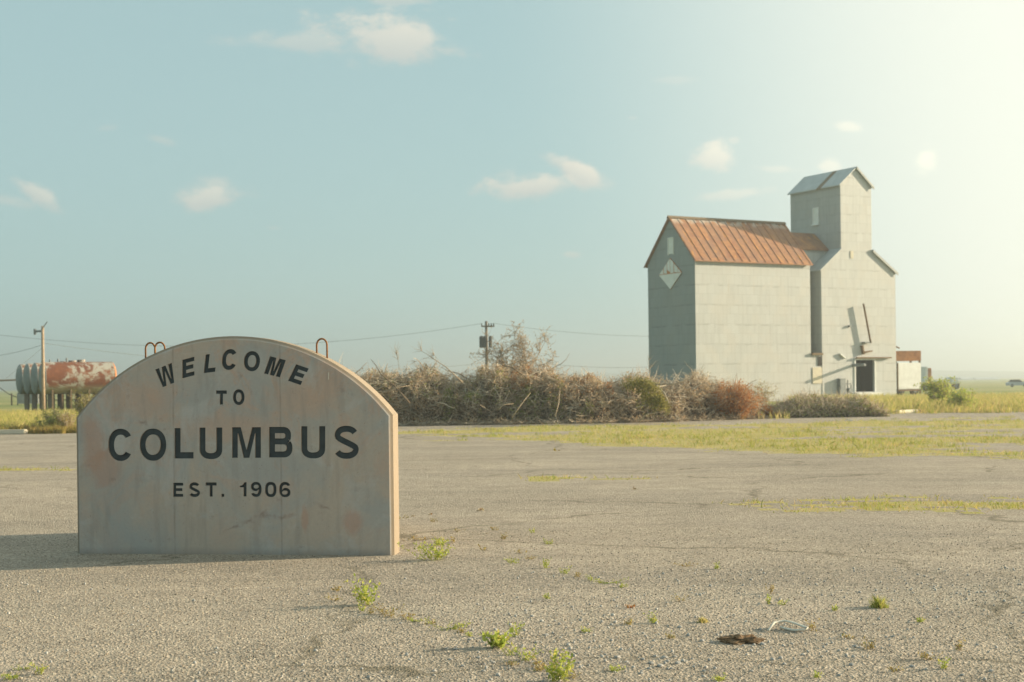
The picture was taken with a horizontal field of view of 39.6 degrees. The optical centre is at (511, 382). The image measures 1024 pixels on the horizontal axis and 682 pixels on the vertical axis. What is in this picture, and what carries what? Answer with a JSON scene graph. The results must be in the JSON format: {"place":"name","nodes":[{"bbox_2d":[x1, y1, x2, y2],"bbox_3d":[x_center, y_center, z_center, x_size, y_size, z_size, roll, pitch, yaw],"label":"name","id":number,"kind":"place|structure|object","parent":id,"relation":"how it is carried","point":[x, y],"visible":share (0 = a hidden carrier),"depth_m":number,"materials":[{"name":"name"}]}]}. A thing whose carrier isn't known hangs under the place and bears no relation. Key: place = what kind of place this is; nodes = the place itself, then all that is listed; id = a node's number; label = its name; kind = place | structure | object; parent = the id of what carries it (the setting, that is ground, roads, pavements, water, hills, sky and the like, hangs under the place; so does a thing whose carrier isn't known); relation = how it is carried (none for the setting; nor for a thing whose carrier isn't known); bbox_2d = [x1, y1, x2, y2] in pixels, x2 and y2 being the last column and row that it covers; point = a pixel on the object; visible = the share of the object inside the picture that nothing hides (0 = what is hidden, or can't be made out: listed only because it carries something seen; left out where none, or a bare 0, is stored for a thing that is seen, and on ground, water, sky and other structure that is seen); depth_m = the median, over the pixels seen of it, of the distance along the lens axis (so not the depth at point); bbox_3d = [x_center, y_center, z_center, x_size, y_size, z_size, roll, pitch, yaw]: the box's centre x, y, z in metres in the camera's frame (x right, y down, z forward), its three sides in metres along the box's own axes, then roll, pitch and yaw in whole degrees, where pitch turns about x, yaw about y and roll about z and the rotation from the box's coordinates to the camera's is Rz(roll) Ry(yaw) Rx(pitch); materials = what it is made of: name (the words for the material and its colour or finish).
{"place":"outdoors","nodes":[
{"label":"outdoors","id":0,"kind":"place"},
{"bbox_2d":[0,379,38,404],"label":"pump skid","id":1,"kind":"object","parent":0,"point":[20,398],"visible":0.35,"depth_m":118.59,"materials":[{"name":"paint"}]},
{"bbox_2d":[0,408,78,429],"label":"tall grass","id":2,"kind":"structure","parent":0,"point":[15,418],"depth_m":58.14,"materials":[{"name":"green"}]},
{"bbox_2d":[0,412,1023,681],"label":"asphalt lot","id":3,"kind":"structure","parent":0,"point":[450,486],"depth_m":10.38,"materials":[{"name":"grey asphalt"}]},
{"bbox_2d":[1,672,19,679],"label":"weed","id":4,"kind":"object","parent":3,"relation":"on","point":[11,676],"visible":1,"depth_m":6.84,"materials":[{"name":"green plant"}]},
{"bbox_2d":[0,429,27,433],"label":"old kerb","id":5,"kind":"structure","parent":3,"relation":"on","point":[18,431],"depth_m":43.52,"materials":[{"name":"white concrete"}]},
{"bbox_2d":[11,662,34,670],"bbox_3d":[-2.431,1.413,7.074,0.114,0.043,0.056,-1,0,-16],"label":"sprout","id":6,"kind":"object","parent":3,"relation":"on","point":[28,668],"visible":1,"depth_m":7.07,"materials":[{"name":"green plant"}]},
{"bbox_2d":[31,661,48,674],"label":"weed","id":7,"kind":"object","parent":3,"relation":"on","point":[41,670],"visible":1,"depth_m":6.95,"materials":[{"name":"green plant"}]},
{"bbox_2d":[55,411,75,428],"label":"bush","id":8,"kind":"object","parent":3,"relation":"on","point":[64,419],"visible":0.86,"depth_m":44.55,"materials":[{"name":"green plant"}]},
{"bbox_2d":[76,336,399,554],"bbox_3d":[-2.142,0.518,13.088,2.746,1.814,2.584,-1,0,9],"label":"welcome sign","id":9,"kind":"object","parent":3,"relation":"on","point":[238,445],"visible":1,"depth_m":11.81,"materials":[{"name":"concrete"}]},
{"bbox_2d":[343,573,380,604],"bbox_3d":[-0.946,1.311,9.007,0.221,0.203,0.193,-1,0,0],"label":"weed","id":10,"kind":"object","parent":3,"relation":"on","point":[362,596],"visible":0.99,"depth_m":9.01,"materials":[{"name":"green plant"}]},
{"bbox_2d":[365,602,403,614],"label":"weed","id":11,"kind":"object","parent":3,"relation":"on","point":[382,612],"visible":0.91,"depth_m":8.63,"materials":[{"name":"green plant"}]},
{"bbox_2d":[379,610,393,617],"bbox_3d":[-0.750,1.389,8.535,0.096,0.053,0.054,-1,0,0],"label":"sprout","id":12,"kind":"object","parent":3,"relation":"on","point":[390,615],"visible":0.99,"depth_m":8.53,"materials":[{"name":"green plant"}]},
{"bbox_2d":[392,611,415,619],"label":"weed","id":13,"kind":"object","parent":3,"relation":"on","point":[403,615],"visible":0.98,"depth_m":8.44,"materials":[{"name":"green plant"}]},
{"bbox_2d":[403,535,435,540],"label":"weed","id":14,"kind":"object","parent":3,"relation":"on","point":[413,537],"visible":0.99,"depth_m":12.70,"materials":[{"name":"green plant"}]},
{"bbox_2d":[397,539,454,559],"bbox_3d":[-0.686,1.324,11.269,0.463,0.171,0.218,-1,0,-8],"label":"weed","id":15,"kind":"object","parent":3,"relation":"on","point":[438,554],"visible":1,"depth_m":11.26,"materials":[{"name":"green plant"}]},
{"bbox_2d":[431,537,447,545],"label":"weed","id":16,"kind":"object","parent":3,"relation":"on","point":[436,542],"visible":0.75,"depth_m":12.30,"materials":[{"name":"green plant"}]},
{"bbox_2d":[425,619,472,630],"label":"weed","id":17,"kind":"object","parent":3,"relation":"on","point":[461,625],"visible":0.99,"depth_m":8.08,"materials":[{"name":"green plant"}]},
{"bbox_2d":[479,626,513,648],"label":"weed","id":18,"kind":"object","parent":3,"relation":"on","point":[497,639],"visible":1,"depth_m":7.51,"materials":[{"name":"green plant"}]},
{"bbox_2d":[500,646,516,655],"bbox_3d":[-0.017,1.383,7.310,0.084,0.054,0.051,-1,0,-13],"label":"sprout","id":19,"kind":"object","parent":3,"relation":"on","point":[510,651],"visible":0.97,"depth_m":7.32,"materials":[{"name":"green plant"}]},
{"bbox_2d":[503,556,520,563],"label":"weed","id":20,"kind":"object","parent":3,"relation":"on","point":[512,561],"visible":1,"depth_m":11.02,"materials":[{"name":"green plant"}]},
{"bbox_2d":[507,621,524,636],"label":"weed","id":21,"kind":"object","parent":3,"relation":"on","point":[517,629],"visible":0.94,"depth_m":7.83,"materials":[{"name":"green plant"}]},
{"bbox_2d":[511,641,543,660],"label":"weed","id":22,"kind":"object","parent":3,"relation":"on","point":[525,655],"visible":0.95,"depth_m":7.17,"materials":[{"name":"green plant"}]},
{"bbox_2d":[533,665,543,670],"bbox_3d":[0.133,1.386,6.891,0.057,0.036,0.042,-1,0,17],"label":"sprout","id":23,"kind":"object","parent":3,"relation":"on","point":[538,669],"visible":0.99,"depth_m":6.89,"materials":[{"name":"brown plant"}]},
{"bbox_2d":[542,558,550,567],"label":"weed","id":24,"kind":"object","parent":3,"relation":"on","point":[545,563],"visible":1,"depth_m":10.71,"materials":[{"name":"green plant"}]},
{"bbox_2d":[528,653,565,667],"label":"weed","id":25,"kind":"object","parent":3,"relation":"on","point":[536,662],"visible":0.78,"depth_m":6.96,"materials":[{"name":"brown plant"}]},
{"bbox_2d":[339,356,779,425],"bbox_3d":[2.096,0.452,49.675,19.102,3.207,5.919,-1,0,-17],"label":"brush pile","id":26,"kind":"object","parent":3,"relation":"on","point":[433,397],"visible":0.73,"depth_m":48.12,"materials":[{"name":"brown plant"}]},
{"bbox_2d":[371,360,409,403],"bbox_3d":[-3.937,-0.043,46.355,1.460,1.471,0.168,-1,0,26],"label":"dead branch","id":27,"kind":"object","parent":26,"relation":"on","point":[405,398],"visible":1,"depth_m":46.30,"materials":[{"name":"brown wood"}]},
{"bbox_2d":[392,345,398,364],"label":"dead branch","id":28,"kind":"object","parent":26,"relation":"on","point":[396,354],"visible":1,"depth_m":46.59,"materials":[{"name":"brown plant"}]},
{"bbox_2d":[411,342,462,382],"bbox_3d":[-2.461,-0.731,46.838,1.746,1.513,0.456,-1,0,5],"label":"dead branch","id":29,"kind":"object","parent":26,"relation":"on","point":[437,361],"visible":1,"depth_m":46.74,"materials":[{"name":"brown plant"}]},
{"bbox_2d":[484,350,521,374],"bbox_3d":[-0.324,-0.764,46.785,1.338,1.051,0.468,-1,0,0],"label":"dead branch","id":30,"kind":"object","parent":26,"relation":"on","point":[502,364],"visible":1,"depth_m":46.68,"materials":[{"name":"brown wood"}]},
{"bbox_2d":[468,320,559,373],"bbox_3d":[0.070,-0.707,50.188,3.238,3.036,1.968,-1,0,0],"label":"bare tree","id":31,"kind":"object","parent":26,"relation":"on","point":[521,346],"visible":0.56,"depth_m":50.23,"materials":[{"name":"brown plant"}]},
{"bbox_2d":[619,373,671,414],"bbox_3d":[4.442,0.458,46.908,1.802,1.552,1.130,-1,0,19],"label":"cedar bough","id":32,"kind":"object","parent":26,"relation":"on","point":[646,387],"visible":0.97,"depth_m":46.72,"materials":[{"name":"green plant"}]},
{"bbox_2d":[639,353,655,379],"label":"dead branch","id":33,"kind":"object","parent":26,"relation":"on","point":[649,365],"visible":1,"depth_m":46.58,"materials":[{"name":"brown plant"}]},
{"bbox_2d":[655,366,705,384],"bbox_3d":[5.589,-0.233,46.432,1.846,0.623,0.422,-1,0,-20],"label":"dead branch","id":34,"kind":"object","parent":26,"relation":"on","point":[693,376],"visible":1,"depth_m":46.38,"materials":[{"name":"brown plant"}]},
{"bbox_2d":[544,648,575,681],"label":"weed","id":35,"kind":"object","parent":3,"relation":"on","point":[558,670],"visible":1,"depth_m":6.63,"materials":[{"name":"green plant"}]},
{"bbox_2d":[559,565,571,573],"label":"weed","id":36,"kind":"object","parent":3,"relation":"on","point":[565,571],"visible":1,"depth_m":10.37,"materials":[{"name":"green plant"}]},
{"bbox_2d":[568,671,580,677],"bbox_3d":[0.292,1.384,6.728,0.076,0.039,0.064,-1,0,0],"label":"sprout","id":37,"kind":"object","parent":3,"relation":"on","point":[574,675],"visible":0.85,"depth_m":6.73,"materials":[{"name":"brown plant"}]},
{"bbox_2d":[590,577,628,583],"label":"weed","id":38,"kind":"object","parent":3,"relation":"on","point":[607,582],"visible":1,"depth_m":9.86,"materials":[{"name":"green plant"}]},
{"bbox_2d":[609,663,625,671],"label":"weed","id":39,"kind":"object","parent":3,"relation":"on","point":[611,668],"visible":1,"depth_m":6.87,"materials":[{"name":"green plant"}]},
{"bbox_2d":[643,611,658,622],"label":"weed","id":40,"kind":"object","parent":3,"relation":"on","point":[654,618],"visible":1,"depth_m":8.23,"materials":[{"name":"green plant"}]},
{"bbox_2d":[671,593,688,601],"bbox_3d":[1.063,1.365,9.002,0.110,0.056,0.069,-1,0,22],"label":"sprout","id":41,"kind":"object","parent":3,"relation":"on","point":[679,598],"visible":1,"depth_m":9.00,"materials":[{"name":"brown plant"}]},
{"bbox_2d":[696,617,707,622],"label":"grass tuft","id":42,"kind":"object","parent":3,"relation":"on","point":[703,620],"visible":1,"depth_m":8.22,"materials":[{"name":"yellow plant"}]},
{"bbox_2d":[711,672,726,680],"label":"weed","id":43,"kind":"object","parent":3,"relation":"on","point":[719,678],"visible":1,"depth_m":6.63,"materials":[{"name":"green plant"}]},
{"bbox_2d":[703,378,766,419],"bbox_3d":[7.768,0.610,50.343,2.578,1.558,1.876,-1,0,0],"label":"bush","id":44,"kind":"object","parent":3,"relation":"on","point":[740,404],"visible":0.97,"depth_m":50.02,"materials":[{"name":"brown plant"}]},
{"bbox_2d":[716,634,765,644],"bbox_3d":[1.214,1.384,7.596,0.269,0.087,0.189,-1,0,23],"label":"dirt clod","id":45,"kind":"object","parent":3,"relation":"on","point":[737,639],"visible":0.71,"depth_m":7.57,"materials":[{"name":"soil"}]},
{"bbox_2d":[762,405,776,416],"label":"bush","id":46,"kind":"object","parent":3,"relation":"on","point":[768,410],"visible":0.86,"depth_m":51.59,"materials":[{"name":"brown plant"}]},
{"bbox_2d":[767,620,807,631],"bbox_3d":[1.526,1.360,7.947,0.225,0.040,0.187,-1,0,0],"label":"plastic strap","id":47,"kind":"object","parent":3,"relation":"on","point":[804,627],"visible":1,"depth_m":7.93,"materials":[{"name":"white plastic"}]},
{"bbox_2d":[805,618,819,630],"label":"weed","id":48,"kind":"object","parent":3,"relation":"on","point":[811,626],"visible":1,"depth_m":7.91,"materials":[{"name":"brown plant"}]},
{"bbox_2d":[812,670,821,677],"bbox_3d":[1.433,1.370,6.669,0.051,0.039,0.050,-1,0,0],"label":"sprout","id":49,"kind":"object","parent":3,"relation":"on","point":[816,675],"visible":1,"depth_m":6.67,"materials":[{"name":"green plant"}]},
{"bbox_2d":[767,387,894,417],"bbox_3d":[11.635,0.833,52.557,4.815,1.537,3.534,-1,0,0],"label":"brush pile","id":50,"kind":"object","parent":3,"relation":"on","point":[808,406],"visible":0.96,"depth_m":51.73,"materials":[{"name":"brown plant"}]},
{"bbox_2d":[861,637,877,649],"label":"weed","id":51,"kind":"object","parent":3,"relation":"on","point":[871,645],"visible":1,"depth_m":7.35,"materials":[{"name":"brown plant"}]},
{"bbox_2d":[867,594,889,608],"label":"grass tuft","id":52,"kind":"object","parent":3,"relation":"on","point":[879,603],"visible":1,"depth_m":8.66,"materials":[{"name":"green plant"}]},
{"bbox_2d":[887,665,902,671],"bbox_3d":[1.832,1.364,6.788,0.082,0.032,0.047,-1,0,9],"label":"sprout","id":53,"kind":"object","parent":3,"relation":"on","point":[891,668],"visible":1,"depth_m":6.78,"materials":[{"name":"brown plant"}]},
{"bbox_2d":[918,651,942,659],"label":"weed","id":54,"kind":"object","parent":3,"relation":"on","point":[926,656],"visible":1,"depth_m":7.06,"materials":[{"name":"brown plant"}]},
{"bbox_2d":[938,656,950,668],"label":"weed","id":55,"kind":"object","parent":3,"relation":"on","point":[944,666],"visible":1,"depth_m":6.83,"materials":[{"name":"green plant"}]},
{"bbox_2d":[955,640,965,649],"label":"weed","id":56,"kind":"object","parent":3,"relation":"on","point":[959,646],"visible":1,"depth_m":7.29,"materials":[{"name":"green plant"}]},
{"bbox_2d":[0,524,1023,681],"bbox_3d":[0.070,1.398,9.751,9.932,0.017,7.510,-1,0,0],"label":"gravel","id":57,"kind":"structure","parent":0,"point":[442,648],"depth_m":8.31,"materials":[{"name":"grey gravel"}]},
{"bbox_2d":[0,415,1023,513],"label":"turf ground","id":58,"kind":"structure","parent":0,"point":[911,506],"depth_m":32.41,"materials":[{"name":"green plant"}]},
{"bbox_2d":[639,404,678,421],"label":"dead branch","id":59,"kind":"object","parent":58,"relation":"on","point":[660,412],"visible":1,"depth_m":44.71,"materials":[{"name":"brown plant"}]},
{"bbox_2d":[0,378,1023,424],"bbox_3d":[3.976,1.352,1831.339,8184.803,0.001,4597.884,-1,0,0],"label":"ground","id":60,"kind":"structure","parent":0,"point":[988,386],"depth_m":181.56,"materials":[{"name":"green plant"}]},
{"bbox_2d":[23,423,39,430],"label":"bush","id":61,"kind":"object","parent":60,"relation":"on","point":[27,426],"visible":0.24,"depth_m":44.48,"materials":[{"name":"green plant"}]},
{"bbox_2d":[0,424,76,433],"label":"tall grass","id":62,"kind":"structure","parent":60,"relation":"on","point":[53,429],"depth_m":43.82,"materials":[{"name":"green plant"}]},
{"bbox_2d":[16,364,63,410],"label":"fuel tank","id":63,"kind":"object","parent":60,"relation":"on","point":[19,380],"visible":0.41,"depth_m":84.96,"materials":[{"name":"metal"}]},
{"bbox_2d":[34,322,46,410],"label":"utility pole","id":64,"kind":"object","parent":60,"relation":"on","point":[42,366],"visible":0.9,"depth_m":73.93,"materials":[{"name":"brown wood"}]},
{"bbox_2d":[45,343,142,355],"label":"power cable","id":65,"kind":"object","parent":64,"relation":"attached to","point":[96,350],"visible":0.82,"depth_m":76.35,"materials":[{"name":"black rubber"}]},
{"bbox_2d":[23,360,65,410],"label":"fuel tank","id":66,"kind":"object","parent":60,"relation":"on","point":[26,378],"visible":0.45,"depth_m":82.87,"materials":[{"name":"metal"}]},
{"bbox_2d":[34,406,73,426],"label":"bush","id":67,"kind":"object","parent":60,"relation":"on","point":[50,419],"visible":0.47,"depth_m":46.06,"materials":[{"name":"green plant"}]},
{"bbox_2d":[30,359,94,410],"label":"fuel tank","id":68,"kind":"object","parent":60,"relation":"on","point":[34,378],"visible":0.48,"depth_m":81.10,"materials":[{"name":"metal"}]},
{"bbox_2d":[38,358,116,410],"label":"fuel tank","id":69,"kind":"object","parent":60,"relation":"on","point":[67,378],"visible":0.67,"depth_m":79.29,"materials":[{"name":"metal"}]},
{"bbox_2d":[69,390,95,415],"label":"bush","id":70,"kind":"object","parent":60,"relation":"on","point":[86,400],"visible":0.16,"depth_m":49.13,"materials":[{"name":"green plant"}]},
{"bbox_2d":[479,321,494,370],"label":"utility pole","id":71,"kind":"object","parent":60,"relation":"on","point":[483,341],"visible":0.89,"depth_m":119.80,"materials":[{"name":"brown wood"}]},
{"bbox_2d":[3,323,481,345],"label":"power cable","id":72,"kind":"object","parent":71,"relation":"attached to","point":[301,343],"visible":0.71,"depth_m":116.95,"materials":[{"name":"black rubber"}]},
{"bbox_2d":[494,323,624,335],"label":"power cable","id":73,"kind":"object","parent":71,"relation":"attached to","point":[562,331],"visible":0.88,"depth_m":123.13,"materials":[{"name":"black rubber"}]},
{"bbox_2d":[495,357,637,367],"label":"power cable","id":74,"kind":"object","parent":71,"relation":"attached to","point":[604,367],"visible":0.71,"depth_m":124.45,"materials":[{"name":"black rubber"}]},
{"bbox_2d":[721,402,789,419],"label":"tall grass","id":75,"kind":"structure","parent":60,"relation":"on","point":[777,415],"depth_m":50.73,"materials":[{"name":"green"}]},
{"bbox_2d":[748,379,780,403],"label":"bush","id":76,"kind":"object","parent":60,"relation":"on","point":[766,388],"visible":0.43,"depth_m":59.64,"materials":[{"name":"brown plant"}]},
{"bbox_2d":[644,167,899,400],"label":"grain elevator","id":77,"kind":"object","parent":60,"relation":"on","point":[808,300],"visible":0.87,"depth_m":92.59,"materials":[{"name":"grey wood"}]},
{"bbox_2d":[667,237,673,254],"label":"window","id":78,"kind":"structure","parent":77,"relation":"in","point":[670,241],"depth_m":90.85,"materials":[{"name":"white paint"}]},
{"bbox_2d":[811,207,818,225],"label":"window","id":79,"kind":"structure","parent":77,"relation":"in","point":[815,211],"depth_m":96.52,"materials":[{"name":"white paint"}]},
{"bbox_2d":[854,358,875,391],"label":"doorway","id":80,"kind":"structure","parent":77,"relation":"in","point":[863,375],"depth_m":96.81,"materials":[{"name":"black paint"}]},
{"bbox_2d":[785,390,1023,411],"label":"tall grass","id":81,"kind":"structure","parent":60,"relation":"on","point":[893,399],"depth_m":61.75,"materials":[{"name":"green"}]},
{"bbox_2d":[896,363,920,394],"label":"box trailer","id":82,"kind":"object","parent":60,"relation":"on","point":[908,376],"visible":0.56,"depth_m":116.47,"materials":[{"name":"white paint"}]},
{"bbox_2d":[896,351,920,393],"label":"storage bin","id":83,"kind":"object","parent":60,"relation":"on","point":[910,356],"visible":0.41,"depth_m":119.18,"materials":[{"name":"brown metal"}]},
{"bbox_2d":[893,408,932,412],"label":"old kerb","id":84,"kind":"structure","parent":60,"relation":"on","point":[910,411],"depth_m":57.02,"materials":[{"name":"white concrete"}]},
{"bbox_2d":[921,367,930,390],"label":"truck","id":85,"kind":"object","parent":60,"relation":"on","point":[926,371],"visible":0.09,"depth_m":150.15,"materials":[{"name":"white paint"}]},
{"bbox_2d":[913,375,960,402],"bbox_3d":[18.776,0.429,63.096,2.045,1.516,1.705,-1,0,-29],"label":"bush","id":86,"kind":"object","parent":60,"relation":"on","point":[936,389],"visible":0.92,"depth_m":63.06,"materials":[{"name":"green plant"}]},
{"bbox_2d":[934,377,959,388],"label":"farm truck","id":87,"kind":"object","parent":60,"relation":"on","point":[957,386],"visible":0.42,"depth_m":165.04,"materials":[{"name":"white paint"}]},
{"bbox_2d":[881,401,1023,413],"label":"tall grass","id":88,"kind":"structure","parent":60,"relation":"on","point":[970,410],"depth_m":56.03,"materials":[{"name":"green"}]},
{"bbox_2d":[945,387,976,408],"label":"bush","id":89,"kind":"object","parent":60,"relation":"on","point":[962,398],"visible":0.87,"depth_m":58.67,"materials":[{"name":"green plant"}]},
{"bbox_2d":[1006,380,1023,386],"bbox_3d":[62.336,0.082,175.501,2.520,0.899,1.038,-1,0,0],"label":"parked car","id":90,"kind":"object","parent":60,"relation":"on","point":[1011,383],"visible":1,"depth_m":175.00,"materials":[{"name":"paint"}]},
{"bbox_2d":[0,370,1023,389],"bbox_3d":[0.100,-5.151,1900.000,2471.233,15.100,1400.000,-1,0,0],"label":"hills","id":91,"kind":"structure","parent":0,"point":[11,385],"depth_m":1530.45,"materials":[{"name":"green plant"}]},
{"bbox_2d":[0,0,1023,379],"label":"sky","id":92,"kind":"structure","parent":0,"point":[173,172],"materials":[{"name":"blue"}]},
{"bbox_2d":[958,377,972,379],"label":"shed","id":93,"kind":"structure","parent":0,"point":[964,378],"depth_m":701.20,"materials":[{"name":"white paint"}]},
{"bbox_2d":[973,377,998,379],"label":"shed","id":94,"kind":"structure","parent":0,"point":[985,378],"depth_m":701.35,"materials":[{"name":"white paint"}]}
]}

